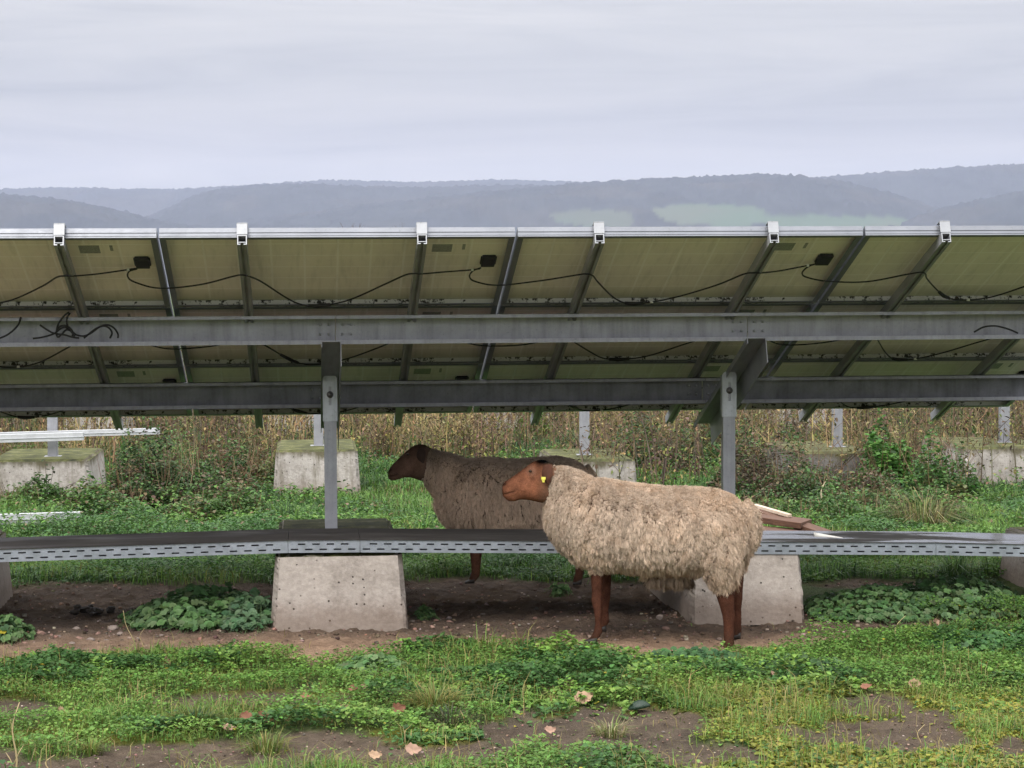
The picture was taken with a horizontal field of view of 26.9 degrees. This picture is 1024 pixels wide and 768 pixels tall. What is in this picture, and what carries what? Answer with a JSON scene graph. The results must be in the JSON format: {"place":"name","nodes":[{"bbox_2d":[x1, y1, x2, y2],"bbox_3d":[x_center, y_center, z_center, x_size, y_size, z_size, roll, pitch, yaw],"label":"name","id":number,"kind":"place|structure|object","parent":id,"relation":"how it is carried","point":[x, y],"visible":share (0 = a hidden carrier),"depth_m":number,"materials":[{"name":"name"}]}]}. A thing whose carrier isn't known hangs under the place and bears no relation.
{"place":"outdoors","nodes":[
{"label":"outdoors","id":0,"kind":"place"},
{"bbox_2d":[0,192,214,237],"bbox_3d":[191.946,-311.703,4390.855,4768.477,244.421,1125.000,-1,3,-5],"label":"hill","id":1,"kind":"structure","parent":0,"point":[17,211],"depth_m":4268.91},
{"bbox_2d":[0,179,584,216],"bbox_3d":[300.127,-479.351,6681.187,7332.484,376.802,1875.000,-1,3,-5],"label":"hill","id":2,"kind":"structure","parent":0,"point":[144,202],"depth_m":6754.91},
{"bbox_2d":[146,182,544,225],"bbox_3d":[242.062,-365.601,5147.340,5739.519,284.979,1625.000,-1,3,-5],"label":"hill","id":3,"kind":"structure","parent":0,"point":[223,205],"depth_m":5122.37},
{"bbox_2d":[0,295,1023,767],"bbox_3d":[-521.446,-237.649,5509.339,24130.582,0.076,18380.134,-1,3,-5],"label":"ground","id":4,"kind":"structure","parent":0,"point":[130,593],"depth_m":9.73,"materials":[{"name":"soil"}]},
{"bbox_2d":[0,529,12,607],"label":"concrete block","id":5,"kind":"structure","parent":4,"relation":"on","point":[6,593],"depth_m":11.65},
{"bbox_2d":[0,529,288,561],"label":"cable tray","id":6,"kind":"object","parent":5,"relation":"on","point":[133,545],"visible":1,"depth_m":10.60,"materials":[{"name":"metal"}]},
{"bbox_2d":[0,613,36,645],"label":"mallow patch","id":7,"kind":"object","parent":4,"relation":"on","point":[11,630],"visible":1,"depth_m":10.43,"materials":[{"name":"green plant"}]},
{"bbox_2d":[0,472,68,507],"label":"bramble bush","id":8,"kind":"object","parent":4,"relation":"on","point":[51,489],"visible":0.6,"depth_m":16.62,"materials":[{"name":"green plant"}]},
{"bbox_2d":[0,511,81,524],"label":"spare rail","id":9,"kind":"object","parent":4,"relation":"on","point":[28,515],"visible":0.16,"depth_m":15.13,"materials":[{"name":"metal"}]},
{"bbox_2d":[0,448,106,496],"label":"concrete block","id":10,"kind":"structure","parent":4,"relation":"on","point":[69,465],"depth_m":17.18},
{"bbox_2d":[0,432,83,442],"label":"spare rail","id":11,"kind":"object","parent":10,"relation":"on","point":[39,437],"visible":1,"depth_m":17.03,"materials":[{"name":"metal"}]},
{"bbox_2d":[44,417,61,456],"bbox_3d":[-3.772,-0.203,17.510,0.136,1.600,0.120,-1,3,-5],"label":"support post","id":12,"kind":"object","parent":10,"relation":"on","point":[52,423],"visible":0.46,"depth_m":17.51,"materials":[{"name":"metal"}]},
{"bbox_2d":[0,428,159,435],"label":"spare rail","id":13,"kind":"object","parent":12,"relation":"attached to","point":[105,432],"visible":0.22,"depth_m":17.42,"materials":[{"name":"metal"}]},
{"bbox_2d":[69,604,114,615],"bbox_3d":[-2.196,1.186,11.186,0.232,0.057,0.221,-1,3,-5],"label":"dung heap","id":14,"kind":"object","parent":4,"relation":"on","point":[91,610],"visible":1,"depth_m":11.16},
{"bbox_2d":[66,736,119,756],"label":"grass tuft","id":15,"kind":"object","parent":4,"relation":"on","point":[94,750],"visible":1,"depth_m":7.76,"materials":[{"name":"green plant"}]},
{"bbox_2d":[49,470,151,517],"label":"bramble bush","id":16,"kind":"object","parent":4,"relation":"on","point":[109,497],"visible":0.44,"depth_m":15.78,"materials":[{"name":"green plant"}]},
{"bbox_2d":[96,416,202,511],"bbox_3d":[-2.852,0.563,16.903,0.914,0.817,1.705,-1,3,-5],"label":"bramble bush","id":17,"kind":"object","parent":4,"relation":"on","point":[129,475],"visible":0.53,"depth_m":16.75,"materials":[{"name":"green plant"}]},
{"bbox_2d":[106,416,210,476],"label":"bramble bush","id":18,"kind":"object","parent":4,"relation":"on","point":[186,448],"visible":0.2,"depth_m":19.20,"materials":[{"name":"green plant"}]},
{"bbox_2d":[116,582,269,633],"bbox_3d":[-1.606,1.129,10.950,0.871,0.222,0.884,-1,3,-5],"label":"mallow patch","id":19,"kind":"object","parent":4,"relation":"on","point":[191,606],"visible":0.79,"depth_m":10.74,"materials":[{"name":"green plant"}]},
{"bbox_2d":[148,699,238,733],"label":"grass tuft","id":20,"kind":"object","parent":4,"relation":"on","point":[197,711],"visible":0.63,"depth_m":8.17,"materials":[{"name":"green plant"}]},
{"bbox_2d":[135,429,257,508],"bbox_3d":[-2.549,0.663,17.150,1.065,0.584,1.930,-1,3,-5],"label":"bramble bush","id":21,"kind":"object","parent":4,"relation":"on","point":[202,476],"visible":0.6,"depth_m":16.92,"materials":[{"name":"green plant"}]},
{"bbox_2d":[155,478,270,521],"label":"bramble bush","id":22,"kind":"object","parent":4,"relation":"on","point":[214,505],"visible":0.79,"depth_m":15.61,"materials":[{"name":"green plant"}]},
{"bbox_2d":[213,587,273,633],"bbox_3d":[-1.343,1.139,10.818,0.394,0.197,0.691,-1,3,-5],"label":"mallow patch","id":23,"kind":"object","parent":4,"relation":"on","point":[249,610],"visible":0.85,"depth_m":10.64,"materials":[{"name":"green plant"}]},
{"bbox_2d":[209,423,280,489],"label":"bramble bush","id":24,"kind":"object","parent":4,"relation":"on","point":[258,468],"visible":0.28,"depth_m":18.30,"materials":[{"name":"green plant"}]},
{"bbox_2d":[225,728,301,757],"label":"grass tuft","id":25,"kind":"object","parent":4,"relation":"on","point":[269,743],"visible":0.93,"depth_m":7.77,"materials":[{"name":"green plant"}]},
{"bbox_2d":[273,439,360,496],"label":"concrete block","id":26,"kind":"structure","parent":4,"relation":"on","point":[299,464],"depth_m":17.36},
{"bbox_2d":[271,518,407,631],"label":"concrete block","id":27,"kind":"structure","parent":4,"relation":"on","point":[328,592],"depth_m":10.63,"materials":[{"name":"concrete"}]},
{"bbox_2d":[288,528,359,552],"bbox_3d":[-0.957,0.795,10.870,0.354,0.069,0.506,-1,3,-5],"label":"cable tray","id":28,"kind":"object","parent":27,"relation":"on","point":[330,540],"visible":1,"depth_m":10.64,"materials":[{"name":"metal"}]},
{"bbox_2d":[323,376,337,527],"bbox_3d":[-0.966,0.382,11.374,0.122,0.858,0.115,-1,3,-5],"label":"support post","id":29,"kind":"object","parent":27,"relation":"on","point":[330,418],"visible":0.84,"depth_m":11.35,"materials":[{"name":"metal"}]},
{"bbox_2d":[321,341,341,448],"bbox_3d":[-0.978,0.081,11.516,0.100,0.135,1.620,-1,-17,-5],"label":"sloping rafter","id":30,"kind":"object","parent":29,"relation":"on","point":[331,361],"visible":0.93,"depth_m":11.13,"materials":[{"name":"metal"}]},
{"bbox_2d":[334,652,408,677],"bbox_3d":[-0.620,1.222,9.355,0.367,0.102,0.368,-1,3,-5],"label":"mallow patch","id":31,"kind":"object","parent":4,"relation":"on","point":[362,661],"visible":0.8,"depth_m":9.31,"materials":[{"name":"green plant"}]},
{"bbox_2d":[389,678,481,716],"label":"grass tuft","id":32,"kind":"object","parent":4,"relation":"on","point":[430,696],"visible":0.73,"depth_m":8.45,"materials":[{"name":"green plant"}]},
{"bbox_2d":[409,703,497,728],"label":"grass tuft","id":33,"kind":"object","parent":4,"relation":"on","point":[444,719],"visible":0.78,"depth_m":8.18,"materials":[{"name":"green plant"}]},
{"bbox_2d":[388,444,597,584],"bbox_3d":[-0.097,0.741,12.256,1.229,0.802,0.509,0,3,0],"label":"sheep","id":34,"kind":"object","parent":4,"relation":"on","point":[465,493],"visible":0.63,"depth_m":12.11},
{"bbox_2d":[0,591,1023,767],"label":"weed cover","id":35,"kind":"object","parent":4,"relation":"on","point":[589,655],"visible":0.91,"depth_m":8.93,"materials":[{"name":"green plant"}]},
{"bbox_2d":[0,346,1023,486],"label":"dry weeds","id":36,"kind":"object","parent":4,"relation":"on","point":[474,421],"visible":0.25,"depth_m":20.44,"materials":[{"name":"plant"}]},
{"bbox_2d":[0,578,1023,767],"bbox_3d":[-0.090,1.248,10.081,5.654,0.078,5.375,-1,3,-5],"label":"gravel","id":37,"kind":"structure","parent":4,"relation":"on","point":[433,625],"depth_m":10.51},
{"bbox_2d":[0,487,1023,587],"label":"weed cover","id":38,"kind":"object","parent":4,"relation":"on","point":[208,560],"visible":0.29,"depth_m":14.02,"materials":[{"name":"green plant"}]},
{"bbox_2d":[0,432,1023,536],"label":"weed cover","id":39,"kind":"object","parent":4,"relation":"on","point":[306,490],"visible":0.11,"depth_m":15.70,"materials":[{"name":"green plant"}]},
{"bbox_2d":[539,448,636,481],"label":"concrete block","id":40,"kind":"structure","parent":4,"relation":"on","point":[603,469],"depth_m":17.61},
{"bbox_2d":[576,411,590,454],"bbox_3d":[0.611,-0.195,18.127,0.136,1.600,0.120,-1,3,-5],"label":"support post","id":41,"kind":"object","parent":40,"relation":"on","point":[583,419],"visible":0.29,"depth_m":18.12,"materials":[{"name":"metal"}]},
{"bbox_2d":[581,712,634,738],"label":"grass tuft","id":42,"kind":"object","parent":4,"relation":"on","point":[601,731],"visible":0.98,"depth_m":8.01,"materials":[{"name":"green plant"}]},
{"bbox_2d":[502,460,764,647],"bbox_3d":[0.579,0.805,10.171,1.252,0.896,0.523,0,3,4],"label":"sheep","id":43,"kind":"object","parent":4,"relation":"on","point":[601,530],"visible":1,"depth_m":10.00},
{"bbox_2d":[590,410,707,472],"bbox_3d":[1.284,0.444,20.010,1.096,0.738,2.176,-1,3,-5],"label":"bramble bush","id":44,"kind":"object","parent":4,"relation":"on","point":[645,439],"visible":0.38,"depth_m":19.64,"materials":[{"name":"green plant"}]},
{"bbox_2d":[630,646,754,668],"bbox_3d":[0.825,1.223,9.522,0.624,0.103,0.445,-1,3,-5],"label":"mallow patch","id":45,"kind":"object","parent":4,"relation":"on","point":[694,651],"visible":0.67,"depth_m":9.49,"materials":[{"name":"green plant"}]},
{"bbox_2d":[663,410,770,470],"bbox_3d":[1.941,0.410,20.581,1.238,0.753,2.187,-1,3,-5],"label":"bramble bush","id":46,"kind":"object","parent":4,"relation":"on","point":[715,452],"visible":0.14,"depth_m":20.32,"materials":[{"name":"green plant"}]},
{"bbox_2d":[650,545,803,624],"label":"concrete block","id":47,"kind":"structure","parent":4,"relation":"on","point":[772,589],"depth_m":10.83,"materials":[{"name":"concrete"}]},
{"bbox_2d":[358,528,558,552],"bbox_3d":[0.189,0.807,10.979,1.944,0.108,0.506,-1,3,-5],"label":"cable tray","id":48,"kind":"object","parent":47,"relation":"on","point":[394,540],"visible":0.52,"depth_m":10.73,"materials":[{"name":"metal"}]},
{"bbox_2d":[721,372,736,494],"bbox_3d":[1.171,0.361,11.576,0.122,0.858,0.115,-1,3,-5],"label":"support post","id":49,"kind":"object","parent":47,"relation":"on","point":[728,401],"visible":0.86,"depth_m":11.54,"materials":[{"name":"metal"}]},
{"bbox_2d":[694,338,767,444],"bbox_3d":[1.187,0.060,11.721,0.100,0.135,1.620,-1,-17,-5],"label":"sloping rafter","id":50,"kind":"object","parent":49,"relation":"on","point":[748,364],"visible":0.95,"depth_m":11.47,"materials":[{"name":"metal"}]},
{"bbox_2d":[340,377,704,407],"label":"cross beam","id":51,"kind":"structure","parent":50,"relation":"on","point":[507,392],"depth_m":12.08,"materials":[{"name":"metal"}]},
{"bbox_2d":[336,312,751,343],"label":"cross beam","id":52,"kind":"structure","parent":50,"relation":"on","point":[520,328],"depth_m":11.01,"materials":[{"name":"metal"}]},
{"bbox_2d":[394,222,426,426],"bbox_3d":[-0.554,-0.250,11.393,0.050,0.115,3.146,-1,-17,-5],"label":"mounting rail","id":53,"kind":"object","parent":52,"relation":"attached to","point":[419,258],"visible":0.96,"depth_m":10.57,"materials":[{"name":"metal"}]},
{"bbox_2d":[530,221,604,424],"bbox_3d":[0.270,-0.258,11.471,0.050,0.115,3.146,-1,-17,-5],"label":"mounting rail","id":54,"kind":"object","parent":52,"relation":"attached to","point":[590,263],"visible":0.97,"depth_m":10.67,"materials":[{"name":"metal"}]},
{"bbox_2d":[473,359,775,412],"bbox_3d":[0.627,-0.001,12.428,1.643,0.046,0.994,-1,-17,-5],"label":"solar panel","id":55,"kind":"object","parent":54,"relation":"on","point":[571,370],"visible":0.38,"depth_m":12.24,"materials":[{"name":"green glass"}]},
{"bbox_2d":[665,221,778,423],"bbox_3d":[1.093,-0.267,11.549,0.050,0.115,3.146,-1,-17,-5],"label":"mounting rail","id":56,"kind":"object","parent":52,"relation":"attached to","point":[761,260],"visible":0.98,"depth_m":10.78,"materials":[{"name":"metal"}]},
{"bbox_2d":[485,300,815,362],"bbox_3d":[0.714,-0.288,11.474,1.643,0.046,0.994,-1,-17,-5],"label":"solar panel","id":57,"kind":"object","parent":56,"relation":"on","point":[574,352],"visible":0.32,"depth_m":11.77,"materials":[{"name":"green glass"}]},
{"bbox_2d":[467,341,694,360],"bbox_3d":[0.545,-0.210,11.574,1.706,0.194,0.537,-1,3,-5],"label":"panel cable","id":58,"kind":"object","parent":57,"relation":"attached to","point":[619,359],"visible":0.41,"depth_m":11.66,"materials":[{"name":"black plastic"}]},
{"bbox_2d":[500,226,862,304],"bbox_3d":[0.801,-0.576,10.521,1.643,0.046,0.994,-1,-17,-5],"label":"solar panel","id":59,"kind":"object","parent":56,"relation":"on","point":[641,264],"visible":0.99,"depth_m":10.49,"materials":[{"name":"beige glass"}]},
{"bbox_2d":[469,264,812,305],"bbox_3d":[0.629,-0.491,10.647,1.706,0.207,0.571,-1,3,-5],"label":"panel cable","id":60,"kind":"object","parent":59,"relation":"hanging from","point":[642,303],"visible":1,"depth_m":10.56,"materials":[{"name":"black plastic"}]},
{"bbox_2d":[702,374,1023,403],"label":"cross beam","id":61,"kind":"structure","parent":50,"relation":"on","point":[884,388],"depth_m":12.27,"materials":[{"name":"metal"}]},
{"bbox_2d":[748,311,1023,340],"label":"cross beam","id":62,"kind":"structure","parent":50,"relation":"on","point":[806,326],"depth_m":11.18,"materials":[{"name":"metal"}]},
{"bbox_2d":[799,220,950,421],"bbox_3d":[1.918,-0.275,11.627,0.050,0.115,3.146,-1,-17,-5],"label":"mounting rail","id":63,"kind":"object","parent":62,"relation":"attached to","point":[930,257],"visible":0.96,"depth_m":10.87,"materials":[{"name":"metal"}]},
{"bbox_2d":[745,358,1023,409],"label":"solar panel","id":64,"kind":"object","parent":63,"relation":"on","point":[888,367],"visible":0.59,"depth_m":12.41,"materials":[{"name":"green glass"}]},
{"bbox_2d":[779,300,1023,360],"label":"solar panel","id":65,"kind":"object","parent":63,"relation":"on","point":[873,350],"visible":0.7,"depth_m":11.94,"materials":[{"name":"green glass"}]},
{"bbox_2d":[770,339,990,361],"bbox_3d":[2.105,-0.218,11.749,1.535,0.210,0.584,-1,3,-5],"label":"panel cable","id":66,"kind":"object","parent":65,"relation":"hanging from","point":[899,359],"visible":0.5,"depth_m":11.83,"materials":[{"name":"black plastic"}]},
{"bbox_2d":[819,226,1023,302],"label":"solar panel","id":67,"kind":"object","parent":63,"relation":"on","point":[974,262],"visible":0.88,"depth_m":10.68,"materials":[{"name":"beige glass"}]},
{"bbox_2d":[801,263,1023,300],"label":"panel cable","id":68,"kind":"object","parent":67,"relation":"attached to","point":[941,294],"visible":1,"depth_m":10.72,"materials":[{"name":"black plastic"}]},
{"bbox_2d":[930,339,1019,419],"bbox_3d":[2.741,-0.283,11.704,0.050,0.115,3.146,-1,-17,-5],"label":"mounting rail","id":69,"kind":"object","parent":62,"relation":"attached to","point":[988,362],"visible":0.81,"depth_m":12.13,"materials":[{"name":"metal"}]},
{"bbox_2d":[754,531,935,554],"bbox_3d":[1.650,0.825,11.118,0.988,0.087,0.506,-1,3,-5],"label":"cable tray","id":70,"kind":"object","parent":47,"relation":"on","point":[873,542],"visible":0.9,"depth_m":10.91,"materials":[{"name":"metal"}]},
{"bbox_2d":[763,526,802,530],"bbox_3d":[1.788,0.975,13.936,0.494,0.040,0.312,5,3,6],"label":"wooden board","id":71,"kind":"object","parent":70,"relation":"on","point":[767,528],"visible":0.12,"depth_m":13.98,"materials":[{"name":"beige wood"}]},
{"bbox_2d":[760,513,811,528],"bbox_3d":[1.759,0.902,14.181,0.402,0.040,0.263,7,5,24],"label":"wooden board","id":72,"kind":"object","parent":71,"relation":"on","point":[794,522],"visible":0.66,"depth_m":14.07,"materials":[{"name":"red wood"}]},
{"bbox_2d":[697,410,848,504],"bbox_3d":[2.085,0.544,17.183,1.210,0.765,1.781,-1,3,-5],"label":"bramble bush","id":73,"kind":"object","parent":4,"relation":"on","point":[776,482],"visible":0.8,"depth_m":17.04,"materials":[{"name":"green plant"}]},
{"bbox_2d":[735,652,861,678],"bbox_3d":[1.223,1.215,9.311,0.624,0.100,0.442,-1,3,-5],"label":"mallow patch","id":74,"kind":"object","parent":4,"relation":"on","point":[817,662],"visible":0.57,"depth_m":9.25,"materials":[{"name":"green plant"}]},
{"bbox_2d":[743,480,877,526],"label":"bramble bush","id":75,"kind":"object","parent":4,"relation":"on","point":[782,505],"visible":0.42,"depth_m":15.33,"materials":[{"name":"green plant"}]},
{"bbox_2d":[766,441,873,481],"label":"concrete block","id":76,"kind":"structure","parent":4,"relation":"on","point":[832,457],"depth_m":17.80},
{"bbox_2d":[829,409,845,446],"bbox_3d":[2.790,-0.257,18.331,0.136,1.600,0.120,-1,3,-5],"label":"support post","id":77,"kind":"object","parent":76,"relation":"on","point":[837,431],"visible":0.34,"depth_m":18.33,"materials":[{"name":"metal"}]},
{"bbox_2d":[784,456,903,505],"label":"bramble bush","id":78,"kind":"object","parent":4,"relation":"on","point":[871,477],"visible":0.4,"depth_m":16.49,"materials":[{"name":"green plant"}]},
{"bbox_2d":[803,582,938,625],"bbox_3d":[1.867,1.124,11.087,0.730,0.172,0.957,-1,3,-5],"label":"mallow patch","id":79,"kind":"object","parent":4,"relation":"on","point":[868,594],"visible":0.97,"depth_m":10.91,"materials":[{"name":"green plant"}]},
{"bbox_2d":[834,408,933,490],"bbox_3d":[3.131,0.498,17.501,0.968,0.816,1.085,-2,3,-39],"label":"nettle clump","id":80,"kind":"object","parent":4,"relation":"on","point":[889,455],"visible":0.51,"depth_m":17.38,"materials":[{"name":"green plant"}]},
{"bbox_2d":[842,479,971,517],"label":"bramble bush","id":81,"kind":"object","parent":4,"relation":"on","point":[868,495],"visible":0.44,"depth_m":15.63,"materials":[{"name":"green plant"}]},
{"bbox_2d":[858,482,998,529],"bbox_3d":[2.882,0.855,14.993,1.303,0.317,1.408,-1,3,-5],"label":"grass tuft","id":82,"kind":"object","parent":4,"relation":"on","point":[936,512],"visible":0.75,"depth_m":14.95,"materials":[{"name":"green plant"}]},
{"bbox_2d":[895,422,987,505],"bbox_3d":[3.360,0.616,16.762,0.687,0.658,1.287,-1,3,-5],"label":"nettle clump","id":83,"kind":"object","parent":4,"relation":"on","point":[928,470],"visible":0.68,"depth_m":16.59,"materials":[{"name":"green plant"}]},
{"bbox_2d":[881,572,1023,621],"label":"mallow patch","id":84,"kind":"object","parent":4,"relation":"on","point":[946,587],"visible":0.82,"depth_m":11.02,"materials":[{"name":"green plant"}]},
{"bbox_2d":[915,555,993,577],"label":"grass tuft","id":85,"kind":"object","parent":4,"relation":"on","point":[955,570],"visible":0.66,"depth_m":12.26,"materials":[{"name":"green plant"}]},
{"bbox_2d":[916,629,1023,657],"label":"mallow patch","id":86,"kind":"object","parent":4,"relation":"on","point":[969,641],"visible":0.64,"depth_m":9.75,"materials":[{"name":"green plant"}]},
{"bbox_2d":[920,437,1023,485],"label":"concrete block","id":87,"kind":"structure","parent":4,"relation":"on","point":[1003,460],"depth_m":17.90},
{"bbox_2d":[998,406,1011,442],"bbox_3d":[4.256,-0.291,18.469,0.136,1.600,0.120,-1,3,-5],"label":"support post","id":88,"kind":"object","parent":87,"relation":"on","point":[1006,412],"visible":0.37,"depth_m":18.47,"materials":[{"name":"metal"}]},
{"bbox_2d":[999,527,1023,587],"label":"concrete block","id":89,"kind":"structure","parent":4,"relation":"on","point":[1013,572],"depth_m":12.18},
{"bbox_2d":[909,531,1023,556],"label":"cable tray","id":90,"kind":"object","parent":89,"relation":"on","point":[978,544],"visible":0.98,"depth_m":11.00,"materials":[{"name":"metal"}]},
{"bbox_2d":[0,404,1023,767],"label":"grass","id":91,"kind":"structure","parent":0,"point":[416,500],"depth_m":9.41,"materials":[{"name":"green plant"}]},
{"bbox_2d":[0,0,1023,188],"label":"sky","id":92,"kind":"structure","parent":0,"point":[111,94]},
{"bbox_2d":[180,173,939,234],"bbox_3d":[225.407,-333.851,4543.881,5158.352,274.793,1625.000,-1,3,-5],"label":"hill","id":93,"kind":"structure","parent":0,"point":[761,199],"depth_m":4483.85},
{"bbox_2d":[159,190,1023,292],"bbox_3d":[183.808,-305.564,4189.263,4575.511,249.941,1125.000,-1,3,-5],"label":"hill","id":94,"kind":"structure","parent":0,"point":[1007,209],"depth_m":4317.82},
{"bbox_2d":[817,163,1023,207],"bbox_3d":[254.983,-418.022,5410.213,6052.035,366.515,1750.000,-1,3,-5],"label":"hill","id":95,"kind":"structure","parent":0,"point":[940,187],"depth_m":5564.82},
{"bbox_3d":[-3.062,0.102,11.319,0.100,0.135,1.620,-1,-17,-5],"label":"sloping rafter","id":96,"kind":"object","parent":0,"visible":0},
{"bbox_2d":[0,381,320,410],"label":"cross beam","id":97,"kind":"structure","parent":96,"relation":"on","point":[153,396],"depth_m":11.89,"materials":[{"name":"metal"}]},
{"bbox_2d":[0,315,335,346],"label":"cross beam","id":98,"kind":"structure","parent":96,"relation":"on","point":[218,330],"depth_m":10.83,"materials":[{"name":"metal"}]},
{"bbox_2d":[33,311,118,338],"bbox_3d":[-2.180,-0.294,10.678,0.425,0.139,0.043,-1,3,-5],"label":"cable loop","id":99,"kind":"object","parent":98,"relation":"attached to","point":[67,327],"visible":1,"depth_m":10.68,"materials":[{"name":"black plastic"}]},
{"bbox_2d":[53,223,122,429],"bbox_3d":[-2.202,-0.234,11.237,0.050,0.115,3.146,-1,-17,-5],"label":"mounting rail","id":100,"kind":"object","parent":98,"relation":"attached to","point":[65,260],"visible":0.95,"depth_m":10.43,"materials":[{"name":"metal"}]},
{"bbox_2d":[0,228,170,307],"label":"solar panel","id":101,"kind":"object","parent":100,"relation":"on","point":[29,261],"visible":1,"depth_m":10.25,"materials":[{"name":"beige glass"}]},
{"bbox_2d":[0,303,181,367],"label":"solar panel","id":102,"kind":"object","parent":100,"relation":"on","point":[112,356],"visible":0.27,"depth_m":11.52,"materials":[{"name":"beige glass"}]},
{"bbox_2d":[0,358,192,417],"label":"solar panel","id":103,"kind":"object","parent":100,"relation":"on","point":[58,375],"visible":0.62,"depth_m":11.97,"materials":[{"name":"beige glass"}]},
{"bbox_2d":[237,222,262,427],"bbox_3d":[-1.377,-0.242,11.315,0.050,0.115,3.146,-1,-17,-5],"label":"mounting rail","id":104,"kind":"object","parent":98,"relation":"attached to","point":[243,254],"visible":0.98,"depth_m":10.49,"materials":[{"name":"metal"}]},
{"bbox_2d":[185,363,482,415],"bbox_3d":[-1.021,0.016,12.273,1.643,0.046,0.994,-1,-17,-5],"label":"solar panel","id":105,"kind":"object","parent":104,"relation":"on","point":[367,372],"visible":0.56,"depth_m":12.10,"materials":[{"name":"beige glass"}]},
{"bbox_2d":[173,305,497,365],"bbox_3d":[-0.933,-0.272,11.319,1.643,0.046,0.994,-1,-17,-5],"label":"solar panel","id":106,"kind":"object","parent":104,"relation":"on","point":[437,353],"visible":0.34,"depth_m":11.62,"materials":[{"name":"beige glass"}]},
{"bbox_2d":[159,227,514,306],"bbox_3d":[-0.846,-0.560,10.365,1.643,0.046,0.994,-1,-17,-5],"label":"solar panel","id":107,"kind":"object","parent":104,"relation":"on","point":[306,266],"visible":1,"depth_m":10.34,"materials":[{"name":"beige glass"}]},
{"bbox_2d":[127,269,479,307],"bbox_3d":[-1.018,-0.470,10.486,1.706,0.201,0.585,-1,3,-5],"label":"panel cable","id":108,"kind":"object","parent":107,"relation":"attached to","point":[319,305],"visible":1,"depth_m":10.42,"materials":[{"name":"black plastic"}]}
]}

